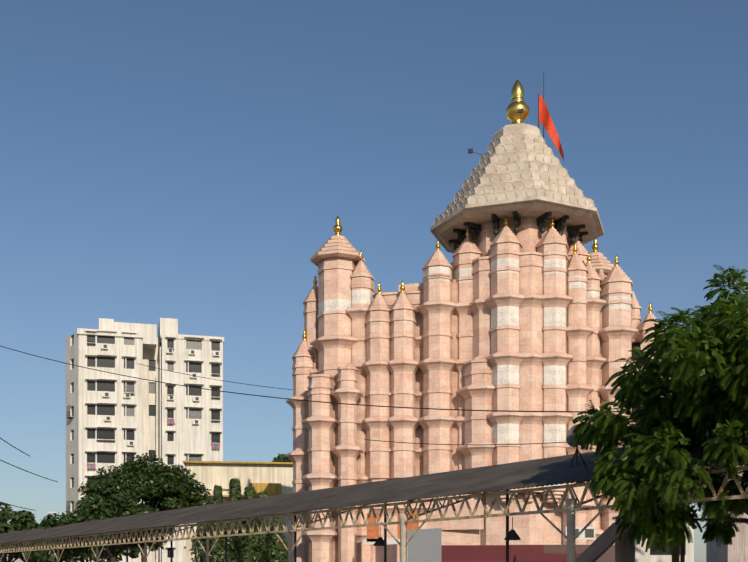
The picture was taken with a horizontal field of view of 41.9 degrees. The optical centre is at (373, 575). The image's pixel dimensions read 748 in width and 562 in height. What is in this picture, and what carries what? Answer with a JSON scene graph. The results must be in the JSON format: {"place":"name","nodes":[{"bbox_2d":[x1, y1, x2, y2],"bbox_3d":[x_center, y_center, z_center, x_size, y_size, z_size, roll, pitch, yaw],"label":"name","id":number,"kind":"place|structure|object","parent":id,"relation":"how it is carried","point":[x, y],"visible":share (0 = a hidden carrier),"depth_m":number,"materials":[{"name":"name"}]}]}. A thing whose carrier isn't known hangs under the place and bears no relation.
{"place":"outdoors","nodes":[
{"label":"outdoors","id":0,"kind":"place"},
{"bbox_2d":[183,461,292,561],"bbox_3d":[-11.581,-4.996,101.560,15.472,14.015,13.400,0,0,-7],"label":"cream building","id":1,"kind":"structure","parent":0,"point":[272,478],"depth_m":95.69,"materials":[{"name":"paint"}]},
{"bbox_2d":[0,346,634,510],"bbox_3d":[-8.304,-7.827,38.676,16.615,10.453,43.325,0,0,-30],"label":"overhead cables","id":2,"kind":"object","parent":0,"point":[301,400],"visible":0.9,"depth_m":32.93,"materials":[{"name":"black plastic"}]},
{"bbox_2d":[0,0,747,561],"label":"sky","id":3,"kind":"structure","parent":0,"point":[189,162],"materials":[{"name":"blue"}]},
{"bbox_2d":[48,422,747,561],"bbox_3d":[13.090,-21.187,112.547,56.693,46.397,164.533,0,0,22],"label":"building","id":4,"kind":"structure","parent":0,"point":[601,548],"depth_m":52.60,"materials":[{"name":"white paint"}]},
{"label":"ground","id":5,"kind":"structure","parent":0,"visible":0},
{"bbox_2d":[0,511,41,561],"bbox_3d":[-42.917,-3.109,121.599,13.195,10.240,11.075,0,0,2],"label":"tree","id":6,"kind":"object","parent":5,"relation":"on","point":[20,557],"visible":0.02,"depth_m":121.89,"materials":[{"name":"green plant"}]},
{"bbox_2d":[0,502,44,561],"bbox_3d":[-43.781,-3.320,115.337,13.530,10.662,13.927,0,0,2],"label":"tree","id":7,"kind":"object","parent":5,"relation":"on","point":[20,520],"visible":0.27,"depth_m":115.07,"materials":[{"name":"green plant"}]},
{"bbox_2d":[22,538,140,561],"bbox_3d":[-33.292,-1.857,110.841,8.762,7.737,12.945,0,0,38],"label":"bush","id":8,"kind":"object","parent":5,"relation":"on","point":[44,555],"visible":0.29,"depth_m":108.46,"materials":[{"name":"green plant"}]},
{"bbox_2d":[39,490,176,561],"bbox_3d":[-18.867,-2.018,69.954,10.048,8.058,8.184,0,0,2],"label":"rain tree","id":9,"kind":"object","parent":5,"relation":"on","point":[95,508],"visible":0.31,"depth_m":68.61,"materials":[{"name":"green plant"}]},
{"bbox_2d":[75,452,211,561],"bbox_3d":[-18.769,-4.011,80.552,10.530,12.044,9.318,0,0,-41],"label":"rain tree","id":10,"kind":"object","parent":5,"relation":"on","point":[147,480],"visible":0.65,"depth_m":78.58,"materials":[{"name":"green plant"}]},
{"bbox_2d":[66,318,223,561],"bbox_3d":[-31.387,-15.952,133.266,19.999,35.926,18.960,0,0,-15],"label":"white apartment tower","id":11,"kind":"structure","parent":5,"relation":"on","point":[115,420],"depth_m":125.87,"materials":[{"name":"paint"}]},
{"bbox_2d":[189,500,213,561],"bbox_3d":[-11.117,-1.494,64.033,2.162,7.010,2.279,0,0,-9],"label":"ashoka tree","id":12,"kind":"object","parent":5,"relation":"on","point":[198,557],"visible":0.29,"depth_m":63.65,"materials":[{"name":"green plant"}]},
{"bbox_2d":[200,484,233,561],"bbox_3d":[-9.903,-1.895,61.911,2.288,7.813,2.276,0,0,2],"label":"ashoka tree","id":13,"kind":"object","parent":5,"relation":"on","point":[218,554],"visible":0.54,"depth_m":61.63,"materials":[{"name":"green plant"}]},
{"bbox_2d":[222,478,244,561],"bbox_3d":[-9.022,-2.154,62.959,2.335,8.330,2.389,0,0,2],"label":"ashoka tree","id":14,"kind":"object","parent":5,"relation":"on","point":[234,495],"visible":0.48,"depth_m":62.61,"materials":[{"name":"green plant"}]},
{"bbox_2d":[236,486,263,561],"bbox_3d":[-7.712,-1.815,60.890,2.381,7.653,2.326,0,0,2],"label":"ashoka tree","id":15,"kind":"object","parent":5,"relation":"on","point":[248,542],"visible":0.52,"depth_m":60.54,"materials":[{"name":"green plant"}]},
{"bbox_2d":[253,491,271,561],"bbox_3d":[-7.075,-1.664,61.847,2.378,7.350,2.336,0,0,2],"label":"ashoka tree","id":16,"kind":"object","parent":5,"relation":"on","point":[265,537],"visible":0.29,"depth_m":61.44,"materials":[{"name":"green plant"}]},
{"bbox_2d":[261,517,291,561],"bbox_3d":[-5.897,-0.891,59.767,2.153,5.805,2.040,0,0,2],"label":"ashoka tree","id":17,"kind":"object","parent":5,"relation":"on","point":[275,549],"visible":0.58,"depth_m":59.43,"materials":[{"name":"green plant"}]},
{"bbox_2d":[272,452,291,461],"bbox_3d":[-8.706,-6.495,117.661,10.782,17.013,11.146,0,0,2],"label":"tree","id":18,"kind":"object","parent":5,"relation":"on","point":[280,458],"depth_m":116.25,"materials":[{"name":"green plant"}]},
{"bbox_2d":[0,425,747,561],"bbox_3d":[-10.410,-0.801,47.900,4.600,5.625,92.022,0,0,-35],"label":"covered walkway","id":19,"kind":"structure","parent":5,"relation":"on","point":[424,545],"depth_m":30.24,"materials":[{"name":"paint"}]},
{"bbox_2d":[286,71,670,561],"bbox_3d":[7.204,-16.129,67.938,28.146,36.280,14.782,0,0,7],"label":"temple","id":20,"kind":"structure","parent":5,"relation":"on","point":[525,300],"depth_m":63.27,"materials":[{"name":"pink stone"}]},
{"bbox_2d":[571,264,747,554],"bbox_3d":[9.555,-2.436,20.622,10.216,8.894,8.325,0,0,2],"label":"neem tree","id":21,"kind":"object","parent":5,"relation":"on","point":[702,363],"visible":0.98,"depth_m":19.66,"materials":[{"name":"green plant"}]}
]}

